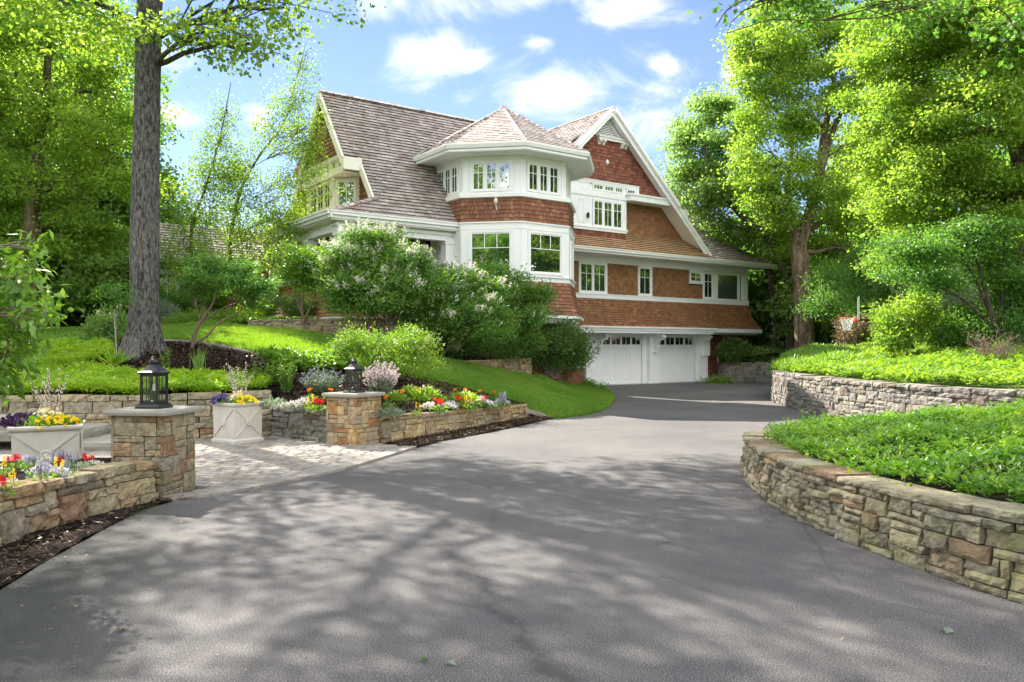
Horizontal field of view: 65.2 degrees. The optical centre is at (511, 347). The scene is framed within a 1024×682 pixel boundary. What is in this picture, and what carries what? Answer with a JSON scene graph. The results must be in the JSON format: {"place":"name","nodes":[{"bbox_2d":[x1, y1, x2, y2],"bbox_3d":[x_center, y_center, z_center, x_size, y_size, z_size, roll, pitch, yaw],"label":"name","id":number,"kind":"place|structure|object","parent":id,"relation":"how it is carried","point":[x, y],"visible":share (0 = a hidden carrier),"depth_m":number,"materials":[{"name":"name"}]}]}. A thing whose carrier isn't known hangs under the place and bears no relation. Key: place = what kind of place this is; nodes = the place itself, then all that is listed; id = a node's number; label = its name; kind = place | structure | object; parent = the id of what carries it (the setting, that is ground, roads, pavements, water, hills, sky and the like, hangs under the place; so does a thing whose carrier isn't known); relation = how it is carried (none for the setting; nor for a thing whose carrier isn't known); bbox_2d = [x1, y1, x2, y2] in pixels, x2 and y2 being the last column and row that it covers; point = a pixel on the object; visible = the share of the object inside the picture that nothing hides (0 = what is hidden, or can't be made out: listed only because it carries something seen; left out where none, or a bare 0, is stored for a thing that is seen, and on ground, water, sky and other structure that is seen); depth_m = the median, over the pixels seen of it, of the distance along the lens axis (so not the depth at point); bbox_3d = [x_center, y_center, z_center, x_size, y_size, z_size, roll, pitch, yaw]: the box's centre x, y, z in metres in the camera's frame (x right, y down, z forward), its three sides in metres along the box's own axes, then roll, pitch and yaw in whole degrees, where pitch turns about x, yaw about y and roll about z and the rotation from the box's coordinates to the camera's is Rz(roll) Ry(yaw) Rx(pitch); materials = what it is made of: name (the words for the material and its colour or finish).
{"place":"outdoors","nodes":[
{"label":"outdoors","id":0,"kind":"place"},
{"bbox_2d":[0,458,116,480],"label":"bed soil","id":1,"kind":"structure","parent":0,"point":[19,474],"depth_m":8.28,"materials":[{"name":"brown soil"}]},
{"bbox_2d":[0,230,83,405],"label":"shrub","id":2,"kind":"object","parent":1,"relation":"on","point":[22,291],"visible":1,"depth_m":6.14,"materials":[{"name":"green plant"}]},
{"bbox_2d":[8,326,114,344],"bbox_3d":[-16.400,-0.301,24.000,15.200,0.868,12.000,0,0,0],"label":"lawn","id":3,"kind":"structure","parent":0,"point":[57,334],"depth_m":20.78,"materials":[{"name":"green plant"}]},
{"bbox_2d":[73,301,128,342],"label":"hydrangea shrub","id":4,"kind":"object","parent":3,"relation":"on","point":[103,321],"visible":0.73,"depth_m":19.20,"materials":[{"name":"green plant"}]},
{"bbox_2d":[0,435,415,502],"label":"patio paving","id":5,"kind":"structure","parent":0,"point":[226,468],"depth_m":11.10,"materials":[{"name":"grey stone"}]},
{"bbox_2d":[7,420,84,460],"bbox_3d":[-5.420,1.230,9.350,0.742,0.680,0.742,0,0,-26],"label":"planter","id":6,"kind":"object","parent":5,"relation":"on","point":[44,441],"visible":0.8,"depth_m":9.05,"materials":[{"name":"stone"}]},
{"bbox_2d":[0,405,85,430],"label":"pansy planting","id":7,"kind":"object","parent":6,"relation":"in","point":[37,418],"visible":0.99,"depth_m":9.17,"materials":[{"name":"yellow plant"}]},
{"bbox_2d":[30,368,68,413],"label":"catkin branches","id":8,"kind":"object","parent":6,"relation":"in","point":[54,405],"visible":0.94,"depth_m":9.39,"materials":[{"name":"white plant"}]},
{"bbox_2d":[0,413,112,450],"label":"stone steps","id":9,"kind":"structure","parent":5,"relation":"on","point":[96,436],"depth_m":12.39,"materials":[{"name":"grey stone"}]},
{"bbox_2d":[102,406,202,497],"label":"stone pillar","id":10,"kind":"structure","parent":5,"relation":"on","point":[164,439],"depth_m":8.49,"materials":[{"name":"beige stone"}]},
{"bbox_2d":[135,356,172,408],"bbox_3d":[-3.919,0.379,8.763,0.277,0.569,0.277,0,0,9],"label":"lantern","id":11,"kind":"object","parent":10,"relation":"on","point":[154,368],"visible":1,"depth_m":8.69,"materials":[{"name":"black metal"}]},
{"bbox_2d":[211,401,264,443],"bbox_3d":[-4.580,1.240,13.360,0.622,0.660,0.622,0,0,34],"label":"planter","id":12,"kind":"object","parent":5,"relation":"on","point":[236,423],"visible":0.97,"depth_m":13.15,"materials":[{"name":"stone"}]},
{"bbox_2d":[209,389,258,405],"bbox_3d":[-4.608,0.843,13.354,0.807,0.282,0.714,0,0,0],"label":"pansy planting","id":13,"kind":"object","parent":12,"relation":"in","point":[233,398],"visible":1,"depth_m":13.18,"materials":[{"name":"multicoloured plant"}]},
{"bbox_2d":[321,391,385,445],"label":"stone pillar","id":14,"kind":"structure","parent":5,"relation":"on","point":[352,420],"depth_m":12.94,"materials":[{"name":"beige stone"}]},
{"bbox_2d":[343,358,364,392],"bbox_3d":[-2.604,0.459,13.178,0.256,0.569,0.256,0,0,31],"label":"lantern","id":15,"kind":"object","parent":14,"relation":"on","point":[353,366],"visible":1,"depth_m":13.13,"materials":[{"name":"black metal"}]},
{"bbox_2d":[0,340,534,419],"bbox_3d":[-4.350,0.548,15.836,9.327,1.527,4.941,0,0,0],"label":"bark mulch","id":16,"kind":"object","parent":0,"point":[210,354],"visible":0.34,"depth_m":16.30,"materials":[{"name":"brown wood"}]},
{"bbox_2d":[0,336,114,367],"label":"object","id":17,"kind":"object","parent":16,"relation":"on","point":[69,351],"visible":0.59,"depth_m":16.94,"materials":[{"name":"green plant"}]},
{"bbox_2d":[78,276,140,355],"bbox_3d":[-7.976,-0.619,16.025,1.005,1.640,1.032,0,0,0],"label":"staked sapling","id":18,"kind":"object","parent":16,"relation":"on","point":[113,292],"visible":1,"depth_m":15.97,"materials":[{"name":"green plant"}]},
{"bbox_2d":[0,360,274,394],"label":"juniper groundcover","id":19,"kind":"object","parent":16,"relation":"on","point":[95,375],"visible":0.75,"depth_m":14.37,"materials":[{"name":"green plant"}]},
{"bbox_2d":[0,0,385,361],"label":"shade tree","id":20,"kind":"object","parent":16,"relation":"on","point":[143,333],"visible":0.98,"depth_m":16.63,"materials":[{"name":"grey plant"}]},
{"bbox_2d":[160,302,274,325],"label":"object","id":21,"kind":"object","parent":16,"relation":"on","point":[188,317],"visible":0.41,"depth_m":23.74,"materials":[{"name":"green plant"}]},
{"bbox_2d":[160,223,283,314],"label":"outbuilding","id":22,"kind":"structure","parent":16,"relation":"on","point":[166,288],"depth_m":28.01,"materials":[{"name":"grey paint"}]},
{"bbox_2d":[172,250,284,348],"bbox_3d":[-6.126,-1.020,17.160,2.355,2.118,2.217,0,0,-32],"label":"dogwood tree","id":23,"kind":"object","parent":16,"relation":"on","point":[203,268],"visible":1,"depth_m":17.08,"materials":[{"name":"green plant"}]},
{"bbox_2d":[277,354,296,392],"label":"aster clump","id":24,"kind":"object","parent":16,"relation":"on","point":[283,374],"visible":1,"depth_m":14.54,"materials":[{"name":"green plant"}]},
{"bbox_2d":[264,291,318,317],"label":"boxwood shrub","id":25,"kind":"object","parent":16,"relation":"on","point":[291,307],"visible":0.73,"depth_m":23.21,"materials":[{"name":"green plant"}]},
{"bbox_2d":[258,235,328,321],"bbox_3d":[-5.514,-1.765,20.948,2.122,2.227,1.873,0,0,-35],"label":"serviceberry tree","id":26,"kind":"object","parent":16,"relation":"on","point":[297,275],"visible":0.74,"depth_m":20.74,"materials":[{"name":"green plant"}]},
{"bbox_2d":[250,344,352,372],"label":"leafy groundcover","id":27,"kind":"object","parent":16,"relation":"on","point":[271,354],"visible":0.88,"depth_m":16.14,"materials":[{"name":"green plant"}]},
{"bbox_2d":[299,365,345,394],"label":"catmint clump","id":28,"kind":"object","parent":16,"relation":"on","point":[324,385],"visible":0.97,"depth_m":14.57,"materials":[{"name":"green plant"}]},
{"bbox_2d":[247,317,438,353],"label":"stone wall","id":29,"kind":"structure","parent":16,"relation":"on","point":[325,325],"depth_m":20.82,"materials":[{"name":"grey stone"}]},
{"bbox_2d":[359,359,400,393],"bbox_3d":[-2.514,0.568,15.146,0.810,0.691,0.796,0,0,0],"label":"flowering sage","id":30,"kind":"object","parent":16,"relation":"on","point":[375,378],"visible":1,"depth_m":15.01,"materials":[{"name":"pink plant"}]},
{"bbox_2d":[304,216,465,338],"bbox_3d":[-3.241,-1.742,20.205,3.844,3.135,2.915,0,0,19],"label":"lilac bush","id":31,"kind":"object","parent":16,"relation":"on","point":[380,271],"visible":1,"depth_m":19.70,"materials":[{"name":"green plant"}]},
{"bbox_2d":[321,320,450,383],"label":"spirea bush","id":32,"kind":"object","parent":16,"relation":"on","point":[399,347],"visible":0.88,"depth_m":16.45,"materials":[{"name":"green plant"}]},
{"bbox_2d":[407,384,441,402],"bbox_3d":[-1.672,0.868,15.285,0.692,0.385,0.710,0,0,-11],"label":"leafy celosia","id":33,"kind":"object","parent":16,"relation":"on","point":[430,389],"visible":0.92,"depth_m":15.19,"materials":[{"name":"green plant"}]},
{"bbox_2d":[391,256,529,355],"bbox_3d":[-1.438,-1.151,21.086,3.164,2.747,3.330,0,0,-42],"label":"lilac bush","id":34,"kind":"object","parent":16,"relation":"on","point":[446,313],"visible":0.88,"depth_m":20.59,"materials":[{"name":"green plant"}]},
{"bbox_2d":[427,328,551,367],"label":"dark shrub","id":35,"kind":"object","parent":16,"relation":"on","point":[480,350],"visible":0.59,"depth_m":22.59,"materials":[{"name":"green plant"}]},
{"bbox_2d":[463,357,531,373],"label":"stone wall","id":36,"kind":"structure","parent":16,"relation":"on","point":[513,365],"depth_m":23.08,"materials":[{"name":"grey stone"}]},
{"bbox_2d":[404,355,615,417],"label":"lawn grass","id":37,"kind":"structure","parent":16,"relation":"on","point":[542,392],"depth_m":19.70,"materials":[{"name":"green plant"}]},
{"bbox_2d":[466,253,558,358],"bbox_3d":[-0.208,-1.149,23.605,3.203,3.236,2.885,0,0,0],"label":"lilac bush","id":38,"kind":"object","parent":16,"relation":"on","point":[523,297],"visible":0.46,"depth_m":23.16,"materials":[{"name":"green plant"}]},
{"bbox_2d":[522,302,605,379],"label":"lilac bush","id":39,"kind":"object","parent":16,"relation":"on","point":[569,351],"visible":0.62,"depth_m":24.80,"materials":[{"name":"green plant"}]},
{"bbox_2d":[0,392,543,588],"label":"ground","id":40,"kind":"structure","parent":0,"point":[274,394],"depth_m":8.04,"materials":[{"name":"brown soil"}]},
{"bbox_2d":[0,460,158,546],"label":"stone wall","id":41,"kind":"structure","parent":40,"relation":"on","point":[89,492],"depth_m":7.36,"materials":[{"name":"beige stone"}]},
{"bbox_2d":[0,495,193,585],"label":"mulch strip","id":42,"kind":"object","parent":40,"relation":"on","point":[42,559],"visible":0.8,"depth_m":6.46,"materials":[{"name":"brown wood"}]},
{"bbox_2d":[0,390,271,443],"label":"stone wall","id":43,"kind":"structure","parent":40,"relation":"on","point":[88,408],"depth_m":13.46,"materials":[{"name":"beige stone"}]},
{"bbox_2d":[271,406,327,442],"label":"stone wall","id":44,"kind":"structure","parent":40,"relation":"on","point":[295,423],"depth_m":13.87,"materials":[{"name":"grey stone"}]},
{"bbox_2d":[378,404,530,443],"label":"stone wall","id":45,"kind":"structure","parent":40,"relation":"on","point":[409,424],"depth_m":14.81,"materials":[{"name":"beige stone"}]},
{"bbox_2d":[250,90,778,384],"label":"house","id":46,"kind":"structure","parent":40,"relation":"on","point":[588,216],"depth_m":26.69,"materials":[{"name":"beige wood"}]},
{"bbox_2d":[310,180,328,214],"bbox_3d":[-6.224,-4.840,25.973,1.081,0.900,1.479,0,0,0],"label":"window","id":47,"kind":"structure","parent":46,"relation":"in","point":[324,185],"depth_m":25.97,"materials":[{"name":"glass"}]},
{"bbox_2d":[336,179,356,205],"bbox_3d":[-5.185,-4.822,25.060,0.682,0.876,0.133,0,0,5],"label":"window","id":48,"kind":"structure","parent":46,"relation":"in","point":[350,185],"depth_m":25.05,"materials":[{"name":"glass"}]},
{"bbox_2d":[436,163,458,195],"bbox_3d":[-2.055,-5.272,25.502,0.803,0.936,1.092,0,0,0],"label":"window","id":49,"kind":"structure","parent":46,"relation":"in","point":[449,176],"depth_m":25.32,"materials":[{"name":"white paint"}]},
{"bbox_2d":[468,229,512,273],"bbox_3d":[-0.653,-2.924,24.531,1.376,1.332,0.249,0,0,2],"label":"window","id":50,"kind":"structure","parent":46,"relation":"in","point":[481,243],"depth_m":24.52,"materials":[{"name":"glass"}]},
{"bbox_2d":[470,160,511,191],"bbox_3d":[-0.637,-5.272,24.631,1.300,0.936,0.238,0,0,2],"label":"window","id":51,"kind":"structure","parent":46,"relation":"in","point":[494,175],"depth_m":24.62,"materials":[{"name":"white paint"}]},
{"bbox_2d":[526,161,559,195],"bbox_3d":[0.990,-5.272,24.998,1.092,0.936,0.803,0,0,0],"label":"window","id":52,"kind":"structure","parent":46,"relation":"in","point":[543,178],"depth_m":24.98,"materials":[{"name":"white paint"}]},
{"bbox_2d":[528,230,562,275],"bbox_3d":[1.049,-2.924,24.915,1.154,1.332,0.848,0,0,0],"label":"window","id":53,"kind":"structure","parent":46,"relation":"in","point":[545,249],"depth_m":24.93,"materials":[{"name":"glass"}]},
{"bbox_2d":[578,261,606,293],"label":"window","id":54,"kind":"structure","parent":46,"relation":"in","point":[592,276],"depth_m":33.20,"materials":[{"name":"white paint"}]},
{"bbox_2d":[592,198,622,228],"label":"window","id":55,"kind":"structure","parent":46,"relation":"in","point":[608,214],"depth_m":33.31,"materials":[{"name":"white paint"}]},
{"bbox_2d":[602,334,640,384],"bbox_3d":[4.733,0.525,34.757,2.390,2.150,0.469,0,0,-36],"label":"garage door","id":56,"kind":"structure","parent":46,"relation":"in","point":[621,354],"depth_m":34.75,"materials":[{"name":"white paint"}]},
{"bbox_2d":[637,265,651,295],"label":"window","id":57,"kind":"structure","parent":46,"relation":"in","point":[644,273],"depth_m":34.98,"materials":[{"name":"white paint"}]},
{"bbox_2d":[660,335,692,381],"bbox_3d":[7.465,0.525,36.713,2.490,2.150,0.493,0,0,-36],"label":"garage door","id":58,"kind":"structure","parent":46,"relation":"in","point":[676,351],"depth_m":36.79,"materials":[{"name":"white paint"}]},
{"bbox_2d":[703,271,714,299],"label":"window","id":59,"kind":"structure","parent":46,"relation":"in","point":[708,277],"depth_m":37.40,"materials":[{"name":"white paint"}]},
{"bbox_2d":[717,272,738,300],"bbox_3d":[10.293,-2.880,38.182,1.333,1.300,0.976,0,0,0],"label":"window","id":60,"kind":"structure","parent":46,"relation":"in","point":[727,283],"depth_m":38.20,"materials":[{"name":"glass"}]},
{"bbox_2d":[716,362,771,382],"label":"stone wall","id":61,"kind":"structure","parent":40,"relation":"on","point":[749,372],"depth_m":36.98,"materials":[{"name":"grey stone"}]},
{"bbox_2d":[740,430,1023,603],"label":"stone wall","id":62,"kind":"structure","parent":40,"relation":"on","point":[973,542],"depth_m":6.01,"materials":[{"name":"beige stone"}]},
{"bbox_2d":[769,370,1023,418],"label":"stone wall","id":63,"kind":"structure","parent":40,"relation":"on","point":[843,396],"depth_m":16.72,"materials":[{"name":"grey stone"}]},
{"bbox_2d":[0,382,1023,681],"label":"driveway","id":64,"kind":"structure","parent":0,"point":[578,518],"depth_m":5.42,"materials":[{"name":"grey asphalt"}]},
{"bbox_2d":[382,414,555,447],"bbox_3d":[-0.547,1.588,15.531,0.736,0.041,5.988,0,0,26],"label":"mulch strip","id":65,"kind":"object","parent":64,"relation":"on","point":[462,436],"visible":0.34,"depth_m":14.16,"materials":[{"name":"brown wood"}]},
{"bbox_2d":[80,0,1013,232],"label":"sky","id":66,"kind":"structure","parent":0,"point":[552,63],"materials":[{"name":"blue"}]},
{"bbox_2d":[718,338,1023,396],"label":"bank soil","id":67,"kind":"structure","parent":0,"point":[949,383],"depth_m":17.44,"materials":[{"name":"brown soil"}]},
{"bbox_2d":[651,83,793,348],"bbox_3d":[9.923,-6.112,37.817,6.841,12.462,5.225,0,0,0],"label":"shade tree","id":68,"kind":"object","parent":67,"relation":"on","point":[703,188],"visible":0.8,"depth_m":37.36,"materials":[{"name":"green plant"}]},
{"bbox_2d":[712,333,758,367],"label":"rhododendron shrub","id":69,"kind":"object","parent":67,"relation":"on","point":[732,350],"visible":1,"depth_m":37.03,"materials":[{"name":"green plant"}]},
{"bbox_2d":[742,344,779,362],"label":"hosta clump","id":70,"kind":"object","parent":67,"relation":"on","point":[763,357],"visible":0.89,"depth_m":37.08,"materials":[{"name":"green plant"}]},
{"bbox_2d":[748,245,785,335],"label":"understorey bush","id":71,"kind":"object","parent":67,"relation":"on","point":[763,320],"visible":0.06,"depth_m":40.48,"materials":[{"name":"green plant"}]},
{"bbox_2d":[730,198,812,345],"bbox_3d":[13.258,-3.756,40.286,5.464,7.862,5.472,0,0,0],"label":"shade tree","id":72,"kind":"object","parent":67,"relation":"on","point":[755,281],"visible":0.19,"depth_m":39.01,"materials":[{"name":"green plant"}]},
{"bbox_2d":[749,256,858,345],"bbox_3d":[14.509,-1.916,38.159,6.398,5.131,8.205,0,0,-8],"label":"understorey bush","id":73,"kind":"object","parent":67,"relation":"on","point":[781,305],"visible":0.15,"depth_m":37.12,"materials":[{"name":"green plant"}]},
{"bbox_2d":[766,343,854,370],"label":"sedge groundcover","id":74,"kind":"object","parent":67,"relation":"on","point":[820,352],"visible":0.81,"depth_m":24.63,"materials":[{"name":"green plant"}]},
{"bbox_2d":[705,0,919,348],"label":"shade tree","id":75,"kind":"object","parent":67,"relation":"on","point":[773,51],"visible":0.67,"depth_m":32.52,"materials":[{"name":"green plant"}]},
{"bbox_2d":[830,312,877,346],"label":"bronze shrub","id":76,"kind":"object","parent":67,"relation":"on","point":[860,328],"visible":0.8,"depth_m":27.38,"materials":[{"name":"brown plant"}]},
{"bbox_2d":[685,0,1023,76],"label":"shade tree","id":77,"kind":"object","parent":67,"relation":"on","point":[886,9],"visible":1,"depth_m":12.16,"materials":[{"name":"green plant"}]},
{"bbox_2d":[818,134,948,244],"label":"woodland tree","id":78,"kind":"object","parent":67,"relation":"on","point":[861,230],"visible":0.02,"depth_m":46.08,"materials":[{"name":"green plant"}]},
{"bbox_2d":[776,233,994,344],"bbox_3d":[15.826,-2.107,34.012,8.951,5.598,6.980,0,0,-7],"label":"understorey bush","id":79,"kind":"object","parent":67,"relation":"on","point":[823,325],"visible":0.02,"depth_m":33.59,"materials":[{"name":"green plant"}]},
{"bbox_2d":[853,281,954,356],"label":"rhododendron shrub","id":80,"kind":"object","parent":67,"relation":"on","point":[906,322],"visible":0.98,"depth_m":21.15,"materials":[{"name":"green plant"}]},
{"bbox_2d":[786,334,1023,388],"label":"groundcover","id":81,"kind":"object","parent":67,"relation":"on","point":[943,363],"visible":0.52,"depth_m":17.81,"materials":[{"name":"green plant"}]},
{"bbox_2d":[790,238,910,344],"bbox_3d":[13.644,-2.183,31.175,5.997,4.418,4.017,0,0,-33],"label":"arching shrub","id":82,"kind":"object","parent":81,"relation":"on","point":[840,287],"visible":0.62,"depth_m":30.73,"materials":[{"name":"green plant"}]},
{"bbox_2d":[965,263,1023,345],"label":"leafy shrub","id":83,"kind":"object","parent":81,"relation":"on","point":[1014,324],"visible":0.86,"depth_m":19.93,"materials":[{"name":"green plant"}]},
{"bbox_2d":[820,0,1023,288],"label":"shade tree","id":84,"kind":"object","parent":67,"relation":"on","point":[961,157],"visible":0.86,"depth_m":21.25,"materials":[{"name":"green plant"}]},
{"bbox_2d":[853,208,1023,336],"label":"ornamental tree","id":85,"kind":"object","parent":67,"relation":"on","point":[963,243],"visible":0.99,"depth_m":19.82,"materials":[{"name":"green plant"}]},
{"bbox_2d":[889,262,991,343],"bbox_3d":[12.743,-1.391,23.258,3.370,2.767,2.858,0,0,0],"label":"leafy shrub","id":86,"kind":"object","parent":67,"relation":"on","point":[949,299],"visible":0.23,"depth_m":23.14,"materials":[{"name":"green plant"}]},
{"bbox_2d":[880,21,1023,231],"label":"woodland tree","id":87,"kind":"object","parent":67,"relation":"on","point":[938,70],"visible":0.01,"depth_m":37.30,"materials":[{"name":"green plant"}]},
{"bbox_2d":[915,296,1005,349],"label":"leafy shrub","id":88,"kind":"object","parent":67,"relation":"on","point":[951,332],"visible":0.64,"depth_m":21.42,"materials":[{"name":"green plant"}]},
{"bbox_2d":[964,326,1023,359],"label":"bare shrub","id":89,"kind":"object","parent":67,"relation":"on","point":[986,350],"visible":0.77,"depth_m":17.75,"materials":[{"name":"brown plant"}]},
{"bbox_2d":[778,420,1023,503],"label":"bed soil","id":90,"kind":"structure","parent":0,"point":[999,496],"depth_m":6.91,"materials":[{"name":"brown soil"}]},
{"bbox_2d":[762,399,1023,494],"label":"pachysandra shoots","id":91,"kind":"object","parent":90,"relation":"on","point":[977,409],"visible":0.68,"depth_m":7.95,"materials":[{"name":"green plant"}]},
{"bbox_2d":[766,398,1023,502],"bbox_3d":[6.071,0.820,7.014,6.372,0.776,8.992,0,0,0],"label":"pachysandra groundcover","id":92,"kind":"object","parent":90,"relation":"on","point":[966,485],"visible":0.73,"depth_m":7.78,"materials":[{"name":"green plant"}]},
{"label":"woodland ground","id":93,"kind":"structure","parent":0,"visible":0},
{"bbox_2d":[0,206,115,326],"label":"understorey bush","id":94,"kind":"object","parent":93,"relation":"on","point":[54,259],"visible":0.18,"depth_m":28.60,"materials":[{"name":"green plant"}]},
{"bbox_2d":[38,232,129,324],"bbox_3d":[-14.984,-2.252,30.856,5.817,4.665,7.459,0,0,-17],"label":"understorey bush","id":95,"kind":"object","parent":93,"relation":"on","point":[107,264],"visible":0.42,"depth_m":28.80,"materials":[{"name":"green plant"}]},
{"bbox_2d":[0,0,187,333],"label":"shade tree","id":96,"kind":"object","parent":93,"relation":"on","point":[49,111],"visible":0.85,"depth_m":21.84,"materials":[{"name":"green plant"}]},
{"bbox_2d":[0,0,201,239],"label":"woodland tree","id":97,"kind":"object","parent":93,"relation":"on","point":[167,133],"visible":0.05,"depth_m":32.50,"materials":[{"name":"green plant"}]},
{"bbox_2d":[1,100,208,325],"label":"shade tree","id":98,"kind":"object","parent":93,"relation":"on","point":[117,204],"visible":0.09,"depth_m":30.87,"materials":[{"name":"green plant"}]},
{"bbox_2d":[35,38,193,154],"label":"woodland tree","id":99,"kind":"object","parent":93,"relation":"on","point":[168,119],"depth_m":51.97,"materials":[{"name":"green plant"}]},
{"bbox_2d":[160,287,210,316],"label":"leafy shrub","id":100,"kind":"object","parent":93,"relation":"on","point":[185,304],"visible":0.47,"depth_m":25.86,"materials":[{"name":"green plant"}]},
{"bbox_2d":[160,76,268,315],"bbox_3d":[-9.669,-4.448,24.966,4.053,7.670,2.977,0,0,0],"label":"birch tree","id":101,"kind":"object","parent":93,"relation":"on","point":[226,178],"visible":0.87,"depth_m":24.89,"materials":[{"name":"green plant"}]},
{"bbox_2d":[208,27,351,313],"bbox_3d":[-7.462,-5.573,25.483,6.206,9.687,3.615,0,0,31],"label":"birch tree","id":102,"kind":"object","parent":93,"relation":"on","point":[303,142],"visible":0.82,"depth_m":24.95,"materials":[{"name":"green plant"}]},
{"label":"left lawn","id":103,"kind":"structure","parent":0,"visible":0},
{"bbox_2d":[161,320,373,364],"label":"lawn grass","id":104,"kind":"structure","parent":103,"relation":"on","point":[244,336],"depth_m":19.07,"materials":[{"name":"green plant"}]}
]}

